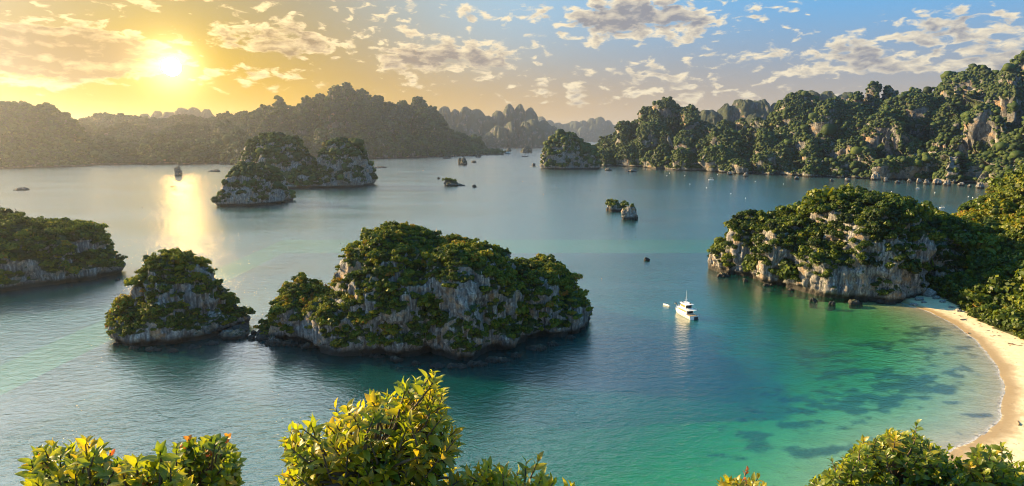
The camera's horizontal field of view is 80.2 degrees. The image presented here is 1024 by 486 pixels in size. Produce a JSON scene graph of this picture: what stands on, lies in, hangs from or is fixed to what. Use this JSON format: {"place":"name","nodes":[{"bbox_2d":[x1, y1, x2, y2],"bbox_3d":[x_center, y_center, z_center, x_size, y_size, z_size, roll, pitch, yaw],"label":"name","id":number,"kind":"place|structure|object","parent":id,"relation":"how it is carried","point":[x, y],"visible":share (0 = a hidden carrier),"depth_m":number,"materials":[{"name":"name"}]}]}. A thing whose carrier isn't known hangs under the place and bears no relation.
{"place":"outdoors","nodes":[
{"label":"outdoors","id":0,"kind":"place"},
{"bbox_2d":[0,103,97,168],"bbox_3d":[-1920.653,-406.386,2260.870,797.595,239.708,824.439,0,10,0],"label":"mountain range","id":1,"kind":"structure","parent":0,"point":[38,164],"depth_m":2290.93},
{"bbox_2d":[0,100,109,166],"bbox_3d":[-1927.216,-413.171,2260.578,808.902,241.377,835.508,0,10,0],"label":"forest","id":2,"kind":"object","parent":1,"relation":"on","point":[61,146],"visible":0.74,"depth_m":2282.21,"materials":[{"name":"plant"}]},
{"bbox_2d":[15,435,127,485],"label":"shrub","id":3,"kind":"object","parent":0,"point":[87,464],"visible":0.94,"depth_m":4.23,"materials":[{"name":"green plant"}]},
{"bbox_2d":[107,440,198,485],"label":"shrub","id":4,"kind":"object","parent":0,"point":[159,469],"visible":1,"depth_m":3.99,"materials":[{"name":"green plant"}]},
{"bbox_2d":[80,113,255,164],"bbox_3d":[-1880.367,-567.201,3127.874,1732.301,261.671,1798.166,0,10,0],"label":"mountain range","id":5,"kind":"structure","parent":0,"point":[126,160],"depth_m":2524.43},
{"bbox_2d":[78,110,258,163],"bbox_3d":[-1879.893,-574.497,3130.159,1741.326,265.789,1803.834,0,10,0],"label":"forest","id":6,"kind":"object","parent":5,"relation":"on","point":[229,138],"visible":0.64,"depth_m":2723.36,"materials":[{"name":"plant"}]},
{"bbox_2d":[140,107,214,118],"bbox_3d":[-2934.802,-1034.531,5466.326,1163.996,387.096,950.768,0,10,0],"label":"mountain range","id":7,"kind":"structure","parent":0,"point":[204,113],"depth_m":5593.05,"materials":[{"name":"stone"}]},
{"bbox_2d":[170,433,246,485],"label":"shrub","id":8,"kind":"object","parent":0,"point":[208,460],"visible":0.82,"depth_m":5.22,"materials":[{"name":"green plant"}]},
{"bbox_2d":[236,84,505,158],"bbox_3d":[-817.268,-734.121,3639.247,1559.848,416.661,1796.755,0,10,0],"label":"mountain range","id":9,"kind":"structure","parent":0,"point":[332,124],"depth_m":3266.72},
{"bbox_2d":[233,82,505,157],"bbox_3d":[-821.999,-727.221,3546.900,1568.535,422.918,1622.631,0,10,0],"label":"forest","id":10,"kind":"object","parent":9,"relation":"on","point":[465,149],"visible":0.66,"depth_m":3334.96,"materials":[{"name":"plant"}]},
{"bbox_2d":[275,369,469,485],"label":"shrub","id":11,"kind":"object","parent":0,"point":[410,446],"visible":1,"depth_m":4.08,"materials":[{"name":"green plant"}]},
{"bbox_2d":[437,104,557,147],"bbox_3d":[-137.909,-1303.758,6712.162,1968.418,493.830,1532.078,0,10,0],"label":"mountain range","id":12,"kind":"structure","parent":0,"point":[509,126],"depth_m":6708.59,"materials":[{"name":"stone"}]},
{"bbox_2d":[0,142,1004,485],"bbox_3d":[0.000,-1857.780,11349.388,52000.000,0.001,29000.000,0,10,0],"label":"water","id":13,"kind":"structure","parent":0,"point":[636,382],"depth_m":309.33,"materials":[{"name":"liquid"}]},
{"bbox_2d":[0,218,125,290],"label":"rock island","id":14,"kind":"object","parent":13,"relation":"in","point":[35,272],"visible":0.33,"depth_m":419.53,"materials":[{"name":"stone"}]},
{"bbox_2d":[0,207,127,286],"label":"forest","id":15,"kind":"object","parent":14,"relation":"on","point":[54,226],"visible":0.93,"depth_m":427.06,"materials":[{"name":"green plant"}]},
{"bbox_2d":[145,346,161,351],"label":"sea rock","id":16,"kind":"object","parent":13,"relation":"in","point":[151,349],"visible":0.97,"depth_m":289.56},
{"bbox_2d":[105,253,250,346],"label":"rock island","id":17,"kind":"object","parent":13,"relation":"in","point":[163,335],"visible":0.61,"depth_m":306.07,"materials":[{"name":"stone"}]},
{"bbox_2d":[146,307,161,311],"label":"tree","id":18,"kind":"object","parent":17,"relation":"on","point":[153,309],"visible":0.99,"depth_m":296.22,"materials":[{"name":"green plant"}]},
{"bbox_2d":[164,321,176,328],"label":"tree","id":19,"kind":"object","parent":17,"relation":"on","point":[171,324],"visible":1,"depth_m":294.28,"materials":[{"name":"green plant"}]},
{"bbox_2d":[104,247,255,336],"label":"forest","id":20,"kind":"object","parent":17,"relation":"on","point":[178,256],"visible":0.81,"depth_m":308.31,"materials":[{"name":"green plant"}]},
{"bbox_2d":[174,166,182,175],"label":"boat","id":21,"kind":"object","parent":13,"relation":"in","point":[178,171],"visible":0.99,"depth_m":1632.66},
{"bbox_2d":[220,328,248,339],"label":"sea rock","id":22,"kind":"object","parent":13,"relation":"in","point":[238,333],"visible":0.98,"depth_m":306.55,"materials":[{"name":"stone"}]},
{"bbox_2d":[215,165,292,205],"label":"rock island","id":23,"kind":"object","parent":13,"relation":"in","point":[244,199],"visible":0.56,"depth_m":911.93,"materials":[{"name":"stone"}]},
{"bbox_2d":[210,161,295,202],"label":"forest","id":24,"kind":"object","parent":23,"relation":"on","point":[242,169],"visible":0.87,"depth_m":921.20,"materials":[{"name":"plant"}]},
{"bbox_2d":[264,335,282,345],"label":"sea rock","id":25,"kind":"object","parent":13,"relation":"in","point":[273,340],"visible":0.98,"depth_m":297.30,"materials":[{"name":"stone"}]},
{"bbox_2d":[282,339,298,345],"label":"sea rock","id":26,"kind":"object","parent":13,"relation":"in","point":[291,342],"visible":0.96,"depth_m":296.81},
{"bbox_2d":[240,135,375,187],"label":"rock island","id":27,"kind":"object","parent":13,"relation":"in","point":[359,160],"visible":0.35,"depth_m":1254.59,"materials":[{"name":"stone"}]},
{"bbox_2d":[235,132,377,185],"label":"forest","id":28,"kind":"object","parent":27,"relation":"on","point":[303,168],"visible":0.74,"depth_m":1258.97,"materials":[{"name":"plant"}]},
{"bbox_2d":[298,342,317,348],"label":"sea rock","id":29,"kind":"object","parent":13,"relation":"in","point":[307,345],"visible":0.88,"depth_m":293.40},
{"bbox_2d":[369,353,384,357],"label":"sea rock","id":30,"kind":"object","parent":13,"relation":"in","point":[378,355],"visible":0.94,"depth_m":281.51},
{"bbox_2d":[390,355,403,361],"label":"sea rock","id":31,"kind":"object","parent":13,"relation":"in","point":[395,358],"visible":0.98,"depth_m":275.73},
{"bbox_2d":[256,228,591,360],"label":"rock island","id":32,"kind":"object","parent":13,"relation":"in","point":[462,297],"visible":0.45,"depth_m":284.53,"materials":[{"name":"stone"}]},
{"bbox_2d":[389,297,400,305],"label":"tree","id":33,"kind":"object","parent":32,"relation":"on","point":[393,300],"visible":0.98,"depth_m":277.67,"materials":[{"name":"green plant"}]},
{"bbox_2d":[397,277,411,287],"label":"tree","id":34,"kind":"object","parent":32,"relation":"on","point":[402,282],"visible":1,"depth_m":280.19,"materials":[{"name":"green plant"}]},
{"bbox_2d":[404,339,414,344],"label":"tree","id":35,"kind":"object","parent":32,"relation":"on","point":[410,342],"visible":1,"depth_m":275.88,"materials":[{"name":"green plant"}]},
{"bbox_2d":[411,293,420,299],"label":"tree","id":36,"kind":"object","parent":32,"relation":"on","point":[415,295],"visible":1,"depth_m":278.87,"materials":[{"name":"green plant"}]},
{"bbox_2d":[253,221,593,347],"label":"forest","id":37,"kind":"object","parent":32,"relation":"on","point":[549,263],"visible":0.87,"depth_m":296.41,"materials":[{"name":"green plant"}]},
{"bbox_2d":[421,335,435,339],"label":"tree","id":38,"kind":"object","parent":32,"relation":"on","point":[429,337],"visible":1,"depth_m":278.74,"materials":[{"name":"green plant"}]},
{"bbox_2d":[427,317,440,327],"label":"tree","id":39,"kind":"object","parent":32,"relation":"on","point":[431,322],"visible":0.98,"depth_m":278.84,"materials":[{"name":"green plant"}]},
{"bbox_2d":[432,268,440,274],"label":"tree","id":40,"kind":"object","parent":32,"relation":"on","point":[437,271],"visible":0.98,"depth_m":282.66,"materials":[{"name":"green plant"}]},
{"bbox_2d":[432,309,441,315],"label":"tree","id":41,"kind":"object","parent":32,"relation":"on","point":[435,313],"visible":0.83,"depth_m":280.04,"materials":[{"name":"green plant"}]},
{"bbox_2d":[440,311,448,319],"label":"tree","id":42,"kind":"object","parent":32,"relation":"on","point":[445,314],"visible":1,"depth_m":277.45,"materials":[{"name":"green plant"}]},
{"bbox_2d":[441,254,451,261],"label":"tree","id":43,"kind":"object","parent":32,"relation":"on","point":[448,258],"visible":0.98,"depth_m":282.00,"materials":[{"name":"green plant"}]},
{"bbox_2d":[445,330,452,336],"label":"tree","id":44,"kind":"object","parent":32,"relation":"on","point":[448,334],"visible":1,"depth_m":273.92,"materials":[{"name":"green plant"}]},
{"bbox_2d":[446,249,458,255],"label":"tree","id":45,"kind":"object","parent":32,"relation":"on","point":[453,251],"visible":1,"depth_m":281.40,"materials":[{"name":"green plant"}]},
{"bbox_2d":[448,274,459,281],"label":"tree","id":46,"kind":"object","parent":32,"relation":"on","point":[451,278],"visible":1,"depth_m":275.59,"materials":[{"name":"green plant"}]},
{"bbox_2d":[453,336,463,342],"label":"tree","id":47,"kind":"object","parent":32,"relation":"on","point":[457,339],"visible":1,"depth_m":273.50,"materials":[{"name":"green plant"}]},
{"bbox_2d":[460,275,472,280],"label":"tree","id":48,"kind":"object","parent":32,"relation":"on","point":[466,277],"visible":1,"depth_m":274.33,"materials":[{"name":"green plant"}]},
{"bbox_2d":[463,324,472,331],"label":"tree","id":49,"kind":"object","parent":32,"relation":"on","point":[467,326],"visible":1,"depth_m":271.95,"materials":[{"name":"green plant"}]},
{"bbox_2d":[468,328,478,335],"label":"tree","id":50,"kind":"object","parent":32,"relation":"on","point":[475,330],"visible":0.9,"depth_m":274.59,"materials":[{"name":"green plant"}]},
{"bbox_2d":[475,261,484,268],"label":"tree","id":51,"kind":"object","parent":32,"relation":"on","point":[479,265],"visible":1,"depth_m":281.89,"materials":[{"name":"green plant"}]},
{"bbox_2d":[478,255,486,264],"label":"tree","id":52,"kind":"object","parent":32,"relation":"on","point":[482,258],"visible":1,"depth_m":283.41,"materials":[{"name":"green plant"}]},
{"bbox_2d":[481,286,492,294],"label":"tree","id":53,"kind":"object","parent":32,"relation":"on","point":[486,288],"visible":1,"depth_m":280.10,"materials":[{"name":"green plant"}]},
{"bbox_2d":[430,363,444,368],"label":"sea rock","id":54,"kind":"object","parent":13,"relation":"in","point":[437,365],"visible":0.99,"depth_m":268.76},
{"bbox_2d":[444,180,464,185],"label":"sea rock","id":55,"kind":"object","parent":13,"relation":"in","point":[450,183],"visible":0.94,"depth_m":1285.42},
{"bbox_2d":[447,363,467,368],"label":"sea rock","id":56,"kind":"object","parent":13,"relation":"in","point":[455,365],"visible":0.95,"depth_m":268.14,"materials":[{"name":"stone"}]},
{"bbox_2d":[458,157,466,164],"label":"sea rock","id":57,"kind":"object","parent":13,"relation":"in","point":[462,161],"visible":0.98,"depth_m":2295.61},
{"bbox_2d":[467,360,487,366],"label":"sea rock","id":58,"kind":"object","parent":13,"relation":"in","point":[470,363],"visible":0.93,"depth_m":270.19,"materials":[{"name":"stone"}]},
{"bbox_2d":[485,356,508,362],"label":"sea rock","id":59,"kind":"object","parent":13,"relation":"in","point":[492,359],"visible":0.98,"depth_m":274.75,"materials":[{"name":"stone"}]},
{"bbox_2d":[510,352,521,357],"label":"sea rock","id":60,"kind":"object","parent":13,"relation":"in","point":[515,355],"visible":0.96,"depth_m":280.75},
{"bbox_2d":[520,146,531,152],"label":"sea rock","id":61,"kind":"object","parent":13,"relation":"in","point":[526,149],"visible":0.98,"depth_m":4187.44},
{"bbox_2d":[525,344,545,350],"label":"sea rock","id":62,"kind":"object","parent":13,"relation":"in","point":[538,347],"visible":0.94,"depth_m":290.19,"materials":[{"name":"stone"}]},
{"bbox_2d":[547,340,558,345],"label":"sea rock","id":63,"kind":"object","parent":13,"relation":"in","point":[553,343],"visible":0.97,"depth_m":297.17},
{"bbox_2d":[539,136,600,168],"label":"rock island","id":64,"kind":"object","parent":13,"relation":"in","point":[572,155],"visible":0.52,"depth_m":1978.82,"materials":[{"name":"stone"}]},
{"bbox_2d":[540,129,601,166],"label":"forest","id":65,"kind":"object","parent":64,"relation":"on","point":[562,135],"visible":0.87,"depth_m":1983.81,"materials":[{"name":"plant"}]},
{"bbox_2d":[606,201,626,211],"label":"sea rock","id":66,"kind":"object","parent":13,"relation":"in","point":[616,207],"visible":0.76,"depth_m":836.29,"materials":[{"name":"stone"}]},
{"bbox_2d":[621,205,637,219],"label":"sea rock","id":67,"kind":"object","parent":13,"relation":"in","point":[629,212],"visible":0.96,"depth_m":752.17,"materials":[{"name":"stone"}]},
{"bbox_2d":[674,292,698,319],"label":"motor yacht","id":68,"kind":"object","parent":13,"relation":"on","point":[685,309],"visible":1,"depth_m":343.37,"materials":[{"name":"white plastic"}]},
{"bbox_2d":[717,272,729,277],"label":"sea rock","id":69,"kind":"object","parent":13,"relation":"in","point":[721,275],"visible":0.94,"depth_m":443.12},
{"bbox_2d":[848,299,861,308],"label":"sea rock","id":70,"kind":"object","parent":13,"relation":"in","point":[853,303],"visible":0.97,"depth_m":369.69,"materials":[{"name":"stone"}]},
{"bbox_2d":[871,171,880,179],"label":"shore boulder","id":71,"kind":"object","parent":13,"relation":"in","point":[875,175],"visible":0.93,"depth_m":1461.67,"materials":[{"name":"stone"}]},
{"bbox_2d":[932,179,941,184],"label":"shore boulder","id":72,"kind":"object","parent":13,"relation":"in","point":[937,182],"visible":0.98,"depth_m":1321.31,"materials":[{"name":"stone"}]},
{"bbox_2d":[943,178,950,185],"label":"shore boulder","id":73,"kind":"object","parent":13,"relation":"in","point":[947,182],"visible":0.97,"depth_m":1285.91,"materials":[{"name":"stone"}]},
{"bbox_2d":[975,182,984,188],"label":"shore boulder","id":74,"kind":"object","parent":13,"relation":"in","point":[979,185],"visible":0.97,"depth_m":1219.88,"materials":[{"name":"stone"}]},
{"bbox_2d":[0,0,1023,124],"label":"sky","id":75,"kind":"structure","parent":0,"point":[567,61],"materials":[{"name":"blue"}]},
{"bbox_2d":[538,116,615,141],"bbox_3d":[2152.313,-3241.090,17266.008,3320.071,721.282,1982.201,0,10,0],"label":"mountain range","id":76,"kind":"structure","parent":0,"point":[591,130],"depth_m":17107.82,"materials":[{"name":"stone"}]},
{"bbox_2d":[716,466,766,485],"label":"shrub","id":77,"kind":"object","parent":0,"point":[728,481],"visible":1,"depth_m":7.78,"materials":[{"name":"green plant"}]},
{"bbox_2d":[699,90,863,125],"bbox_3d":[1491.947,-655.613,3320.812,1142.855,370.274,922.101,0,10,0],"label":"mountain range","id":78,"kind":"structure","parent":0,"point":[748,109],"depth_m":3443.31,"materials":[{"name":"stone"}]},
{"bbox_2d":[598,59,1023,185],"bbox_3d":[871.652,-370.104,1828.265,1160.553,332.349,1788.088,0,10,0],"label":"mountain range","id":79,"kind":"structure","parent":0,"point":[980,126],"depth_m":1641.69,"materials":[{"name":"stone"}]},
{"bbox_2d":[594,50,1023,182],"bbox_3d":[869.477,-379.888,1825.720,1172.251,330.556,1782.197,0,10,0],"label":"forest","id":80,"kind":"object","parent":79,"relation":"on","point":[986,153],"visible":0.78,"depth_m":1696.35,"materials":[{"name":"plant"}]},
{"bbox_2d":[708,200,967,304],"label":"headland","id":81,"kind":"structure","parent":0,"point":[844,281],"depth_m":383.90,"materials":[{"name":"stone"}]},
{"bbox_2d":[809,258,823,265],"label":"tree","id":82,"kind":"object","parent":81,"relation":"on","point":[813,261],"visible":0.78,"depth_m":386.49,"materials":[{"name":"green plant"}]},
{"bbox_2d":[822,268,832,274],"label":"tree","id":83,"kind":"object","parent":81,"relation":"on","point":[827,271],"visible":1,"depth_m":382.33,"materials":[{"name":"green plant"}]},
{"bbox_2d":[831,253,838,259],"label":"tree","id":84,"kind":"object","parent":81,"relation":"on","point":[834,256],"visible":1,"depth_m":382.76,"materials":[{"name":"green plant"}]},
{"bbox_2d":[706,183,980,294],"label":"forest","id":85,"kind":"object","parent":81,"relation":"on","point":[884,203],"visible":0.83,"depth_m":398.82,"materials":[{"name":"green plant"}]},
{"bbox_2d":[842,258,855,264],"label":"tree","id":86,"kind":"object","parent":81,"relation":"on","point":[848,261],"visible":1,"depth_m":377.73,"materials":[{"name":"green plant"}]},
{"bbox_2d":[855,252,866,261],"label":"tree","id":87,"kind":"object","parent":81,"relation":"on","point":[860,256],"visible":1,"depth_m":374.95,"materials":[{"name":"green plant"}]},
{"bbox_2d":[858,239,872,247],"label":"tree","id":88,"kind":"object","parent":81,"relation":"on","point":[865,243],"visible":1,"depth_m":375.17,"materials":[{"name":"green plant"}]},
{"bbox_2d":[884,261,894,269],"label":"tree","id":89,"kind":"object","parent":81,"relation":"on","point":[890,265],"visible":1,"depth_m":368.73,"materials":[{"name":"green plant"}]},
{"bbox_2d":[893,255,905,262],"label":"tree","id":90,"kind":"object","parent":81,"relation":"on","point":[898,258],"visible":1,"depth_m":366.32,"materials":[{"name":"green plant"}]},
{"bbox_2d":[670,302,1006,485],"bbox_3d":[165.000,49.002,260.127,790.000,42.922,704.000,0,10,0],"label":"shallow water","id":91,"kind":"structure","parent":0,"point":[809,459],"depth_m":228.44,"materials":[{"name":"liquid"}]},
{"bbox_2d":[805,419,980,485],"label":"tree","id":92,"kind":"object","parent":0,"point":[895,458],"visible":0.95,"depth_m":11.36,"materials":[{"name":"green plant"}]},
{"bbox_2d":[901,295,1023,467],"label":"beach","id":93,"kind":"structure","parent":0,"point":[1009,362],"depth_m":264.08,"materials":[{"name":"sand"}]},
{"bbox_2d":[922,288,936,296],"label":"boulder","id":94,"kind":"object","parent":93,"relation":"on","point":[929,292],"visible":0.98,"depth_m":381.49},
{"bbox_2d":[937,181,1023,337],"bbox_3d":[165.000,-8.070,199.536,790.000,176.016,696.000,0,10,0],"label":"hillside","id":95,"kind":"structure","parent":0,"point":[978,273],"depth_m":370.72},
{"bbox_2d":[453,451,574,485],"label":"shrub","id":96,"kind":"object","parent":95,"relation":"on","point":[500,475],"visible":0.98,"depth_m":4.16,"materials":[{"name":"green plant"}]},
{"bbox_2d":[942,278,958,291],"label":"tree","id":97,"kind":"object","parent":95,"relation":"on","point":[952,283],"visible":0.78,"depth_m":375.02,"materials":[{"name":"green plant"}]},
{"bbox_2d":[950,283,962,293],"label":"tree","id":98,"kind":"object","parent":95,"relation":"on","point":[956,290],"visible":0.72,"depth_m":368.13,"materials":[{"name":"green plant"}]},
{"bbox_2d":[957,299,970,304],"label":"tree","id":99,"kind":"object","parent":95,"relation":"on","point":[961,302],"visible":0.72,"depth_m":354.89,"materials":[{"name":"green plant"}]},
{"bbox_2d":[958,281,974,287],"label":"tree","id":100,"kind":"object","parent":95,"relation":"on","point":[964,284],"visible":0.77,"depth_m":368.06,"materials":[{"name":"green plant"}]},
{"bbox_2d":[926,165,1023,331],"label":"forest","id":101,"kind":"object","parent":95,"relation":"on","point":[998,223],"visible":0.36,"depth_m":393.79,"materials":[{"name":"green plant"}]},
{"bbox_2d":[927,281,1023,339],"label":"forest","id":102,"kind":"object","parent":95,"relation":"on","point":[988,319],"visible":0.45,"depth_m":340.67,"materials":[{"name":"green plant"}]},
{"bbox_2d":[959,286,992,301],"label":"tree","id":103,"kind":"object","parent":95,"relation":"on","point":[965,293],"visible":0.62,"depth_m":351.65,"materials":[{"name":"green plant"}]},
{"bbox_2d":[977,311,991,319],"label":"tree","id":104,"kind":"object","parent":95,"relation":"on","point":[984,313],"visible":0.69,"depth_m":333.59,"materials":[{"name":"green plant"}]},
{"bbox_2d":[966,292,1004,302],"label":"tree","id":105,"kind":"object","parent":95,"relation":"on","point":[975,296],"visible":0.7,"depth_m":341.95,"materials":[{"name":"green plant"}]},
{"bbox_2d":[971,283,1008,293],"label":"tree","id":106,"kind":"object","parent":95,"relation":"on","point":[982,287],"visible":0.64,"depth_m":347.73,"materials":[{"name":"green plant"}]},
{"bbox_2d":[980,300,1001,312],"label":"tree","id":107,"kind":"object","parent":95,"relation":"on","point":[989,307],"visible":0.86,"depth_m":333.05,"materials":[{"name":"green plant"}]},
{"bbox_2d":[983,271,1004,279],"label":"tree","id":108,"kind":"object","parent":95,"relation":"on","point":[990,274],"visible":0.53,"depth_m":357.39,"materials":[{"name":"green plant"}]},
{"bbox_2d":[992,300,1004,308],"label":"tree","id":109,"kind":"object","parent":95,"relation":"on","point":[1000,304],"visible":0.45,"depth_m":335.40,"materials":[{"name":"green plant"}]},
{"bbox_2d":[993,296,1010,303],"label":"tree","id":110,"kind":"object","parent":95,"relation":"on","point":[1002,300],"visible":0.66,"depth_m":336.66,"materials":[{"name":"green plant"}]},
{"bbox_2d":[992,268,1011,277],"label":"tree","id":111,"kind":"object","parent":95,"relation":"on","point":[1001,271],"visible":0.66,"depth_m":360.94,"materials":[{"name":"green plant"}]},
{"bbox_2d":[996,251,1020,267],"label":"tree","id":112,"kind":"object","parent":95,"relation":"on","point":[1002,260],"visible":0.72,"depth_m":368.90,"materials":[{"name":"green plant"}]},
{"bbox_2d":[949,441,1023,485],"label":"tree","id":113,"kind":"object","parent":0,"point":[988,466],"visible":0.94,"depth_m":10.97,"materials":[{"name":"green plant"}]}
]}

